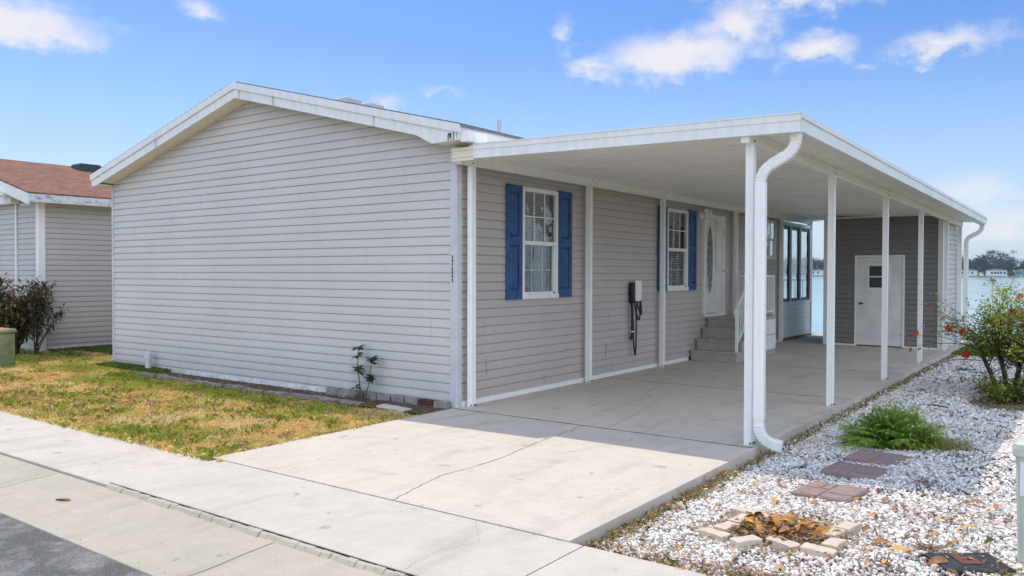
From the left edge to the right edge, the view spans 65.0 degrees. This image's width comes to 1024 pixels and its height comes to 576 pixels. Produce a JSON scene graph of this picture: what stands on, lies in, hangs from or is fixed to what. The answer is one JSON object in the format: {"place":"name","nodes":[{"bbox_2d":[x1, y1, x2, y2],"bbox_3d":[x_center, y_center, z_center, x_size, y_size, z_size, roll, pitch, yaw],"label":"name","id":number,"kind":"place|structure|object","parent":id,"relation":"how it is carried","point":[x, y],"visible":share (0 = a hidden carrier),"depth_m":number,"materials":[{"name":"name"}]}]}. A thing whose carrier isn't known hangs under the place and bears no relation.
{"place":"outdoors","nodes":[
{"label":"outdoors","id":0,"kind":"place"},
{"bbox_2d":[0,159,111,351],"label":"neighbour house","id":1,"kind":"structure","parent":0,"point":[55,221],"depth_m":18.61,"materials":[{"name":"beige plastic"}]},
{"bbox_2d":[0,514,147,575],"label":"road","id":2,"kind":"structure","parent":0,"point":[26,550],"depth_m":5.15,"materials":[{"name":"grey asphalt"}]},
{"bbox_2d":[0,411,207,486],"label":"sidewalk","id":3,"kind":"structure","parent":0,"point":[101,460],"depth_m":7.86,"materials":[{"name":"concrete"}]},
{"bbox_2d":[115,458,563,575],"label":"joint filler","id":4,"kind":"object","parent":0,"point":[328,549],"visible":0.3,"depth_m":5.63,"materials":[{"name":"grey concrete"}]},
{"bbox_2d":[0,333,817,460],"bbox_3d":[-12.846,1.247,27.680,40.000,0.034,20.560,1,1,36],"label":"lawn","id":5,"kind":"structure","parent":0,"point":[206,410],"depth_m":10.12,"materials":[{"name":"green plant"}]},
{"bbox_2d":[0,327,16,366],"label":"utility box","id":6,"kind":"object","parent":5,"relation":"on","point":[7,346],"visible":0.82,"depth_m":15.21,"materials":[{"name":"green paint"}]},
{"bbox_2d":[0,273,59,353],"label":"garden bush","id":7,"kind":"object","parent":5,"relation":"on","point":[14,314],"visible":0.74,"depth_m":17.19,"materials":[{"name":"green plant"}]},
{"bbox_2d":[25,279,68,354],"bbox_3d":[-9.946,0.638,17.100,0.870,1.641,0.831,1,1,22],"label":"garden bush","id":8,"kind":"object","parent":5,"relation":"on","point":[41,331],"visible":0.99,"depth_m":17.15,"materials":[{"name":"green plant"}]},
{"bbox_2d":[58,349,90,356],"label":"weed clump","id":9,"kind":"object","parent":5,"relation":"on","point":[74,353],"visible":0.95,"depth_m":17.15,"materials":[{"name":"green plant"}]},
{"bbox_2d":[47,344,171,372],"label":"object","id":10,"kind":"structure","parent":5,"relation":"on","point":[101,348],"depth_m":15.19,"materials":[{"name":"grey concrete"}]},
{"bbox_2d":[144,350,151,368],"bbox_3d":[-6.574,1.338,14.537,0.136,0.416,0.136,1,1,36],"label":"cleanout pipe","id":11,"kind":"object","parent":5,"relation":"on","point":[147,355],"visible":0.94,"depth_m":14.49,"materials":[{"name":"white plastic"}]},
{"bbox_2d":[139,372,156,377],"bbox_3d":[-6.210,1.508,13.730,0.471,0.119,0.131,3,3,39],"label":"edging stone","id":12,"kind":"object","parent":5,"relation":"on","point":[148,374],"visible":0.61,"depth_m":13.67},
{"bbox_2d":[157,374,174,379],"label":"edging stone","id":13,"kind":"object","parent":5,"relation":"on","point":[168,377],"visible":0.52,"depth_m":13.43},
{"bbox_2d":[175,377,192,381],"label":"edging stone","id":14,"kind":"object","parent":5,"relation":"on","point":[182,379],"visible":0.48,"depth_m":13.10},
{"bbox_2d":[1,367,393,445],"bbox_3d":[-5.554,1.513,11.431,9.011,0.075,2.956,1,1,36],"label":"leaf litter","id":15,"kind":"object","parent":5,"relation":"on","point":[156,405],"visible":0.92,"depth_m":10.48,"materials":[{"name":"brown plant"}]},
{"bbox_2d":[189,380,208,383],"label":"edging stone","id":16,"kind":"object","parent":5,"relation":"on","point":[200,381],"visible":0.45,"depth_m":12.81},
{"bbox_2d":[0,406,400,457],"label":"lawn edge","id":17,"kind":"object","parent":5,"relation":"on","point":[140,440],"visible":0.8,"depth_m":8.45,"materials":[{"name":"green plant"}]},
{"bbox_2d":[0,348,419,460],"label":"lawn grass","id":18,"kind":"structure","parent":5,"relation":"on","point":[178,397],"depth_m":10.55,"materials":[{"name":"green plant"}]},
{"bbox_2d":[206,382,224,387],"bbox_3d":[-4.632,1.548,12.562,0.423,0.119,0.131,3,8,40],"label":"edging stone","id":19,"kind":"object","parent":5,"relation":"on","point":[213,384],"visible":0.48,"depth_m":12.54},
{"bbox_2d":[224,384,248,390],"bbox_3d":[-4.220,1.538,12.307,0.489,0.120,0.134,1,-3,37],"label":"edging stone","id":20,"kind":"object","parent":5,"relation":"on","point":[240,387],"visible":0.53,"depth_m":12.23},
{"bbox_2d":[243,387,265,393],"bbox_3d":[-3.844,1.561,12.000,0.426,0.120,0.131,2,7,35],"label":"edging stone","id":21,"kind":"object","parent":5,"relation":"on","point":[259,391],"visible":0.47,"depth_m":11.93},
{"bbox_2d":[264,391,289,395],"bbox_3d":[-3.432,1.559,11.721,0.514,0.121,0.134,-2,-4,40],"label":"edging stone","id":22,"kind":"object","parent":5,"relation":"on","point":[280,393],"visible":0.54,"depth_m":11.63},
{"bbox_2d":[288,393,311,399],"bbox_3d":[-2.985,1.566,11.431,0.497,0.119,0.131,2,-2,34],"label":"edging stone","id":23,"kind":"object","parent":5,"relation":"on","point":[304,396],"visible":0.47,"depth_m":11.40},
{"bbox_2d":[155,372,451,413],"bbox_3d":[-3.630,1.531,12.163,6.740,0.040,0.600,1,1,36],"label":"planting bed","id":24,"kind":"object","parent":5,"relation":"on","point":[374,404],"visible":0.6,"depth_m":11.73,"materials":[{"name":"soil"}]},
{"bbox_2d":[326,386,340,395],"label":"wall block","id":25,"kind":"structure","parent":24,"relation":"on","point":[330,390],"depth_m":11.68,"materials":[{"name":"grey concrete"}]},
{"bbox_2d":[338,389,351,396],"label":"wall block","id":26,"kind":"structure","parent":24,"relation":"on","point":[342,392],"depth_m":11.51,"materials":[{"name":"grey concrete"}]},
{"bbox_2d":[350,390,363,397],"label":"wall block","id":27,"kind":"structure","parent":24,"relation":"on","point":[355,392],"depth_m":11.37,"materials":[{"name":"grey concrete"}]},
{"bbox_2d":[352,392,366,399],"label":"sprout clump","id":28,"kind":"object","parent":24,"relation":"on","point":[359,397],"visible":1,"depth_m":11.18,"materials":[{"name":"green plant"}]},
{"bbox_2d":[350,344,378,395],"bbox_3d":[-2.050,1.176,11.171,0.529,0.766,0.253,1,1,36],"label":"young plant","id":29,"kind":"object","parent":24,"relation":"on","point":[371,378],"visible":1,"depth_m":11.18,"materials":[{"name":"green plant"}]},
{"bbox_2d":[364,391,377,399],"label":"wall block","id":30,"kind":"structure","parent":24,"relation":"on","point":[371,395],"depth_m":11.20,"materials":[{"name":"grey concrete"}]},
{"bbox_2d":[377,393,390,400],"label":"wall block","id":31,"kind":"structure","parent":24,"relation":"on","point":[383,397],"depth_m":11.06,"materials":[{"name":"grey concrete"}]},
{"bbox_2d":[376,404,411,413],"bbox_3d":[-1.525,1.557,10.367,0.525,0.056,0.175,2,4,40],"label":"stepping slab","id":32,"kind":"object","parent":24,"relation":"on","point":[386,407],"depth_m":10.32,"materials":[{"name":"concrete"}]},
{"bbox_2d":[391,394,405,402],"bbox_3d":[-1.538,1.517,10.939,0.248,0.137,0.088,-1,1,40],"label":"wall block","id":33,"kind":"object","parent":24,"relation":"on","point":[399,398],"depth_m":10.89,"materials":[{"name":"grey concrete"}]},
{"bbox_2d":[405,396,420,404],"bbox_3d":[-1.332,1.524,10.777,0.248,0.138,0.087,-2,-3,40],"label":"wall block","id":34,"kind":"object","parent":24,"relation":"on","point":[413,400],"depth_m":10.73,"materials":[{"name":"grey concrete"}]},
{"bbox_2d":[418,398,435,405],"bbox_3d":[-1.122,1.534,10.622,0.247,0.137,0.087,1,4,35],"label":"wall block","id":35,"kind":"object","parent":24,"relation":"on","point":[425,402],"depth_m":10.59,"materials":[{"name":"red brick"}]},
{"bbox_2d":[433,400,450,408],"bbox_3d":[-0.915,1.534,10.460,0.248,0.137,0.087,-1,-6,38],"label":"wall block","id":36,"kind":"object","parent":24,"relation":"on","point":[441,404],"depth_m":10.41,"materials":[{"name":"grey concrete"}]},
{"bbox_2d":[310,395,338,403],"bbox_3d":[-2.579,1.559,11.084,0.515,0.120,0.134,3,6,38],"label":"edging stone","id":37,"kind":"object","parent":5,"relation":"on","point":[325,399],"visible":0.62,"depth_m":11.05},
{"bbox_2d":[337,399,363,406],"bbox_3d":[-2.165,1.570,10.809,0.425,0.120,0.131,1,0,37],"label":"edging stone","id":38,"kind":"object","parent":5,"relation":"on","point":[346,401],"visible":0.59,"depth_m":10.76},
{"bbox_2d":[90,82,820,407],"bbox_3d":[0.427,-0.868,19.081,9.320,4.956,16.024,1,1,36],"label":"mobile home","id":39,"kind":"object","parent":5,"relation":"on","point":[275,237],"visible":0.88,"depth_m":12.49,"materials":[{"name":"grey plastic"}]},
{"bbox_2d":[522,186,558,298],"bbox_3d":[0.346,-0.651,11.921,0.237,1.612,0.940,1,1,36],"label":"window","id":40,"kind":"structure","parent":39,"relation":"in","point":[539,226],"depth_m":12.08,"materials":[{"name":"white paint"}]},
{"bbox_2d":[629,280,641,355],"bbox_3d":[2.173,0.531,14.161,0.164,1.329,0.285,1,1,36],"label":"wall charger","id":41,"kind":"object","parent":39,"relation":"attached to","point":[635,291],"depth_m":14.10,"materials":[{"name":"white plastic"}]},
{"bbox_2d":[667,208,688,290],"bbox_3d":[3.181,-0.738,15.719,0.172,1.582,0.960,1,1,36],"label":"window","id":42,"kind":"structure","parent":39,"relation":"in","point":[672,249],"depth_m":15.84,"materials":[{"name":"white paint"}]},
{"bbox_2d":[701,215,727,316],"bbox_3d":[4.330,-0.472,17.138,0.180,2.150,1.120,1,1,36],"label":"front door","id":43,"kind":"structure","parent":39,"relation":"in","point":[713,275],"depth_m":17.15,"materials":[{"name":"white paint"}]},
{"bbox_2d":[767,220,776,259],"bbox_3d":[6.340,-1.198,20.005,0.172,0.972,1.040,1,1,36],"label":"window","id":44,"kind":"structure","parent":39,"relation":"in","point":[772,257],"depth_m":20.33,"materials":[{"name":"white paint"}]},
{"bbox_2d":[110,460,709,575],"bbox_3d":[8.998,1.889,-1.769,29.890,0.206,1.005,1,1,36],"label":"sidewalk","id":45,"kind":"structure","parent":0,"point":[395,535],"depth_m":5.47,"materials":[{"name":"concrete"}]},
{"bbox_2d":[0,0,1023,275],"label":"sky","id":46,"kind":"structure","parent":0,"point":[934,89],"materials":[{"name":"blue"}]},
{"bbox_2d":[29,275,1023,453],"bbox_3d":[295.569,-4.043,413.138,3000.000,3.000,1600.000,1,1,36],"label":"ground","id":47,"kind":"structure","parent":0,"point":[823,275],"depth_m":774.42,"materials":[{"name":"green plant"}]},
{"bbox_2d":[0,454,380,575],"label":"kerb","id":48,"kind":"structure","parent":47,"relation":"on","point":[147,538],"depth_m":5.57,"materials":[{"name":"concrete"}]},
{"bbox_2d":[812,269,823,274],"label":"shore house","id":49,"kind":"structure","parent":47,"relation":"on","point":[817,272],"depth_m":876.00,"materials":[{"name":"white"}]},
{"bbox_2d":[783,253,1023,275],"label":"woods","id":50,"kind":"object","parent":47,"relation":"on","point":[979,265],"visible":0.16,"depth_m":810.59,"materials":[{"name":"green plant"}]},
{"bbox_2d":[962,269,977,275],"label":"shore house","id":51,"kind":"structure","parent":47,"relation":"on","point":[971,272],"depth_m":789.19,"materials":[{"name":"white"}]},
{"bbox_2d":[986,269,1006,275],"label":"shore house","id":52,"kind":"structure","parent":47,"relation":"on","point":[995,272],"depth_m":775.81,"materials":[{"name":"white"}]},
{"bbox_2d":[981,250,1017,268],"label":"shore tree","id":53,"kind":"object","parent":47,"relation":"on","point":[997,253],"visible":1,"depth_m":796.32,"materials":[{"name":"green plant"}]},
{"bbox_2d":[1015,269,1023,275],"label":"shore house","id":54,"kind":"structure","parent":47,"relation":"on","point":[1021,271],"depth_m":765.89,"materials":[{"name":"blue"}]},
{"bbox_2d":[105,333,968,575],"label":"driveway","id":55,"kind":"structure","parent":0,"point":[582,463],"depth_m":8.10,"materials":[{"name":"concrete"}]},
{"bbox_2d":[451,112,986,452],"bbox_3d":[5.460,-0.184,15.029,4.362,3.374,15.130,1,1,36],"label":"carport","id":56,"kind":"object","parent":55,"relation":"on","point":[800,167],"visible":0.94,"depth_m":10.54,"materials":[{"name":"white paint"}]},
{"bbox_2d":[690,275,775,362],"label":"entry steps","id":57,"kind":"structure","parent":55,"relation":"on","point":[721,339],"depth_m":16.34,"materials":[{"name":"concrete"}]},
{"bbox_2d":[823,216,957,349],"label":"storage shed","id":58,"kind":"structure","parent":55,"relation":"on","point":[858,284],"depth_m":19.22,"materials":[{"name":"grey plastic"}]},
{"bbox_2d":[854,255,904,347],"bbox_3d":[8.767,0.311,19.211,1.110,2.190,0.122,1,1,36],"label":"door","id":59,"kind":"structure","parent":58,"relation":"in","point":[867,301],"depth_m":19.25,"materials":[{"name":"white paint"}]},
{"bbox_2d":[84,276,1023,339],"bbox_3d":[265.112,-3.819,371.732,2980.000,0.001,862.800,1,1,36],"label":"lake water","id":60,"kind":"structure","parent":0,"point":[977,289],"depth_m":93.99,"materials":[{"name":"blue liquid"}]},
{"bbox_2d":[592,360,1023,575],"bbox_3d":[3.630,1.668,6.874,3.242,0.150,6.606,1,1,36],"label":"white gravel","id":61,"kind":"structure","parent":0,"point":[822,444],"depth_m":6.08,"materials":[{"name":"white gravel"}]},
{"bbox_2d":[643,509,672,524],"bbox_3d":[1.044,1.714,5.970,0.306,0.101,0.383,0,1,-18],"label":"gravel weed","id":62,"kind":"object","parent":61,"relation":"on","point":[653,518],"visible":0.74,"depth_m":5.99,"materials":[{"name":"green plant"}]},
{"bbox_2d":[688,487,716,499],"bbox_3d":[1.528,1.694,6.601,0.400,0.118,0.415,0,1,-3],"label":"gravel weed","id":63,"kind":"object","parent":61,"relation":"on","point":[702,494],"visible":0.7,"depth_m":6.59,"materials":[{"name":"green plant"}]},
{"bbox_2d":[699,527,730,541],"bbox_3d":[1.382,1.689,5.486,0.104,0.066,0.204,-1,1,-38],"label":"ring brick","id":64,"kind":"object","parent":61,"relation":"on","point":[715,533],"visible":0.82,"depth_m":5.46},
{"bbox_2d":[713,521,739,532],"bbox_3d":[1.498,1.679,5.606,0.204,0.066,0.104,2,1,-42],"label":"ring brick","id":65,"kind":"object","parent":61,"relation":"on","point":[725,526],"visible":0.63,"depth_m":5.57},
{"bbox_2d":[729,513,746,528],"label":"ring brick","id":66,"kind":"object","parent":61,"relation":"on","point":[739,516],"visible":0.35,"depth_m":5.71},
{"bbox_2d":[730,505,753,515],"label":"ring brick","id":67,"kind":"object","parent":61,"relation":"on","point":[738,509],"visible":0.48,"depth_m":6.01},
{"bbox_2d":[729,535,762,550],"bbox_3d":[1.538,1.674,5.285,0.204,0.066,0.104,-1,0,-20],"label":"ring brick","id":68,"kind":"object","parent":61,"relation":"on","point":[742,542],"visible":0.9,"depth_m":5.25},
{"bbox_2d":[748,509,772,522],"bbox_3d":[1.841,1.680,5.896,0.104,0.066,0.204,-3,3,-36],"label":"ring brick","id":69,"kind":"object","parent":61,"relation":"on","point":[756,510],"visible":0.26,"depth_m":5.91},
{"bbox_2d":[756,523,764,538],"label":"dry leaf","id":70,"kind":"object","parent":61,"relation":"on","point":[759,526],"visible":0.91,"depth_m":5.46,"materials":[{"name":"brown plant"}]},
{"bbox_2d":[771,496,776,504],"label":"dry leaf","id":71,"kind":"object","parent":61,"relation":"on","point":[773,499],"visible":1,"depth_m":6.23,"materials":[{"name":"plant"}]},
{"bbox_2d":[765,535,800,551],"bbox_3d":[1.756,1.668,5.216,0.104,0.066,0.204,-1,3,-38],"label":"ring brick","id":72,"kind":"object","parent":61,"relation":"on","point":[777,542],"visible":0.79,"depth_m":5.18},
{"bbox_2d":[730,513,842,543],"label":"leaf litter","id":73,"kind":"object","parent":61,"relation":"on","point":[801,537],"visible":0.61,"depth_m":5.45,"materials":[{"name":"brown plant"}]},
{"bbox_2d":[743,519,753,524],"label":"dry leaf","id":74,"kind":"object","parent":73,"relation":"on","point":[746,521],"visible":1,"depth_m":5.53,"materials":[{"name":"plant"}]},
{"bbox_2d":[750,517,757,525],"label":"dry leaf","id":75,"kind":"object","parent":73,"relation":"on","point":[756,519],"visible":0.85,"depth_m":5.59,"materials":[{"name":"brown plant"}]},
{"bbox_2d":[773,512,780,526],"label":"dry leaf","id":76,"kind":"object","parent":73,"relation":"on","point":[776,519],"visible":0.91,"depth_m":5.54,"materials":[{"name":"orange plant"}]},
{"bbox_2d":[775,527,788,533],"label":"dry leaf","id":77,"kind":"object","parent":73,"relation":"on","point":[786,531],"visible":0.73,"depth_m":5.39,"materials":[{"name":"brown plant"}]},
{"bbox_2d":[778,526,788,531],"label":"dry leaf","id":78,"kind":"object","parent":73,"relation":"on","point":[783,528],"visible":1,"depth_m":5.34,"materials":[{"name":"brown plant"}]},
{"bbox_2d":[780,515,794,522],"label":"dry leaf","id":79,"kind":"object","parent":73,"relation":"on","point":[788,518],"visible":0.88,"depth_m":5.63,"materials":[{"name":"orange plant"}]},
{"bbox_2d":[790,524,808,533],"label":"dry leaf","id":80,"kind":"object","parent":73,"relation":"on","point":[802,528],"visible":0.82,"depth_m":5.42,"materials":[{"name":"brown plant"}]},
{"bbox_2d":[794,521,809,533],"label":"dry leaf","id":81,"kind":"object","parent":73,"relation":"on","point":[799,526],"visible":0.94,"depth_m":5.42,"materials":[{"name":"orange plant"}]},
{"bbox_2d":[812,526,830,538],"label":"dry leaf","id":82,"kind":"object","parent":73,"relation":"on","point":[822,530],"visible":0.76,"depth_m":5.30,"materials":[{"name":"brown plant"}]},
{"bbox_2d":[580,469,1023,575],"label":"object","id":83,"kind":"structure","parent":61,"relation":"on","point":[952,569],"depth_m":5.31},
{"bbox_2d":[588,469,1023,575],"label":"leaf litter","id":84,"kind":"object","parent":61,"relation":"on","point":[808,565],"visible":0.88,"depth_m":5.57,"materials":[{"name":"brown plant"}]},
{"bbox_2d":[967,499,985,504],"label":"dry leaf","id":85,"kind":"object","parent":84,"relation":"on","point":[977,500],"visible":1,"depth_m":6.01,"materials":[{"name":"orange plant"}]},
{"bbox_2d":[800,542,836,558],"bbox_3d":[1.924,1.662,5.053,0.204,0.066,0.104,4,5,40],"label":"ring brick","id":86,"kind":"object","parent":61,"relation":"on","point":[810,548],"visible":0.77,"depth_m":5.03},
{"bbox_2d":[815,521,835,527],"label":"ring brick","id":87,"kind":"object","parent":61,"relation":"on","point":[829,525],"visible":0.16,"depth_m":5.62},
{"bbox_2d":[790,480,868,502],"bbox_3d":[2.575,1.660,6.514,0.456,0.054,0.456,-1,1,44],"label":"red paver","id":88,"kind":"object","parent":61,"relation":"on","point":[829,491],"visible":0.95,"depth_m":6.47,"materials":[{"name":"red concrete"}]},
{"bbox_2d":[821,537,846,551],"bbox_3d":[2.066,1.654,5.162,0.104,0.066,0.204,1,-1,40],"label":"ring brick","id":89,"kind":"object","parent":61,"relation":"on","point":[834,543],"visible":0.73,"depth_m":5.12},
{"bbox_2d":[823,527,845,538],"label":"ring brick","id":90,"kind":"object","parent":61,"relation":"on","point":[842,532],"visible":0.52,"depth_m":5.33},
{"bbox_2d":[835,521,859,535],"bbox_3d":[2.292,1.647,5.497,0.104,0.066,0.204,2,0,43],"label":"ring brick","id":91,"kind":"object","parent":61,"relation":"on","point":[850,527],"visible":0.69,"depth_m":5.46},
{"bbox_2d":[821,461,888,479],"bbox_3d":[3.084,1.648,7.221,0.456,0.054,0.456,2,1,40],"label":"red paver","id":92,"kind":"object","parent":61,"relation":"on","point":[847,470],"visible":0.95,"depth_m":7.16,"materials":[{"name":"brown concrete"}]},
{"bbox_2d":[862,525,870,531],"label":"dry leaf","id":93,"kind":"object","parent":61,"relation":"on","point":[866,527],"visible":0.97,"depth_m":5.46,"materials":[{"name":"brown plant"}]},
{"bbox_2d":[845,448,909,465],"bbox_3d":[3.510,1.639,7.718,0.456,0.054,0.456,3,3,42],"label":"red paver","id":94,"kind":"object","parent":61,"relation":"on","point":[869,456],"visible":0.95,"depth_m":7.67,"materials":[{"name":"red concrete"}]},
{"bbox_2d":[733,357,1023,471],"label":"leaf litter","id":95,"kind":"object","parent":61,"relation":"on","point":[984,399],"visible":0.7,"depth_m":10.78,"materials":[{"name":"brown plant"}]},
{"bbox_2d":[873,537,885,545],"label":"dry leaf","id":96,"kind":"object","parent":61,"relation":"on","point":[877,540],"visible":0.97,"depth_m":5.18,"materials":[{"name":"brown plant"}]},
{"bbox_2d":[882,497,892,503],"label":"dry leaf","id":97,"kind":"object","parent":61,"relation":"on","point":[884,499],"visible":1,"depth_m":6.15,"materials":[{"name":"orange plant"}]},
{"bbox_2d":[829,400,957,452],"bbox_3d":[4.017,1.429,8.359,1.413,0.538,1.178,0,1,20],"label":"palm clump","id":98,"kind":"object","parent":61,"relation":"on","point":[898,430],"visible":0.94,"depth_m":8.29,"materials":[{"name":"green plant"}]},
{"bbox_2d":[887,545,911,554],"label":"dry leaf","id":99,"kind":"object","parent":61,"relation":"on","point":[901,548],"visible":1,"depth_m":4.97,"materials":[{"name":"yellow plant"}]},
{"bbox_2d":[910,476,941,485],"bbox_3d":[3.451,1.622,6.713,0.282,0.082,0.295,1,1,36],"label":"gravel weed","id":100,"kind":"object","parent":61,"relation":"on","point":[924,481],"visible":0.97,"depth_m":6.73,"materials":[{"name":"green plant"}]},
{"bbox_2d":[906,537,951,552],"bbox_3d":[2.623,1.645,5.067,0.283,0.076,0.286,1,1,36],"label":"gravel weed","id":101,"kind":"object","parent":61,"relation":"on","point":[930,547],"visible":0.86,"depth_m":5.08,"materials":[{"name":"green plant"}]},
{"bbox_2d":[927,556,947,564],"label":"dry leaf","id":102,"kind":"object","parent":61,"relation":"on","point":[936,559],"visible":1,"depth_m":4.79,"materials":[{"name":"brown plant"}]},
{"bbox_2d":[910,431,980,451],"bbox_3d":[4.362,1.540,8.172,0.708,0.213,0.674,1,1,36],"label":"spreading plant","id":103,"kind":"object","parent":61,"relation":"on","point":[960,443],"visible":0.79,"depth_m":8.07,"materials":[{"name":"green plant"}]},
{"bbox_2d":[896,263,1023,404],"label":"flowering shrub","id":104,"kind":"object","parent":61,"relation":"on","point":[1001,343],"visible":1,"depth_m":11.84,"materials":[{"name":"green plant"}]},
{"bbox_2d":[962,524,976,527],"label":"dry leaf","id":105,"kind":"object","parent":61,"relation":"on","point":[967,525],"visible":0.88,"depth_m":5.43,"materials":[{"name":"plant"}]},
{"bbox_2d":[924,553,1015,575],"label":"valve box","id":106,"kind":"object","parent":61,"relation":"on","point":[959,563],"visible":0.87,"depth_m":4.78,"materials":[{"name":"black plastic"}]},
{"bbox_2d":[981,562,1021,575],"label":"gravel weed","id":107,"kind":"object","parent":61,"relation":"on","point":[1011,573],"visible":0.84,"depth_m":4.67,"materials":[{"name":"green plant"}]},
{"bbox_2d":[1012,436,1023,562],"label":"utility pedestal","id":108,"kind":"object","parent":61,"relation":"on","point":[1018,448],"visible":0.96,"depth_m":4.80,"materials":[{"name":"green plastic"}]},
{"bbox_2d":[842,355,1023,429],"bbox_3d":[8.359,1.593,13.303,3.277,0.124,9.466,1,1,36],"label":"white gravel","id":109,"kind":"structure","parent":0,"point":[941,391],"depth_m":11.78,"materials":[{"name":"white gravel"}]},
{"bbox_2d":[727,355,954,472],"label":"edge weeds","id":110,"kind":"object","parent":109,"relation":"on","point":[807,431],"visible":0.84,"depth_m":10.32,"materials":[{"name":"green plant"}]},
{"bbox_2d":[919,404,948,407],"bbox_3d":[5.773,1.611,11.008,0.364,0.029,0.062,1,1,36],"label":"fallen stick","id":111,"kind":"object","parent":109,"relation":"on","point":[934,405],"visible":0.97,"depth_m":11.01,"materials":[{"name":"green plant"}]},
{"bbox_2d":[951,342,1023,356],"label":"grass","id":112,"kind":"structure","parent":0,"point":[958,352],"depth_m":18.34,"materials":[{"name":"plant"}]}
]}

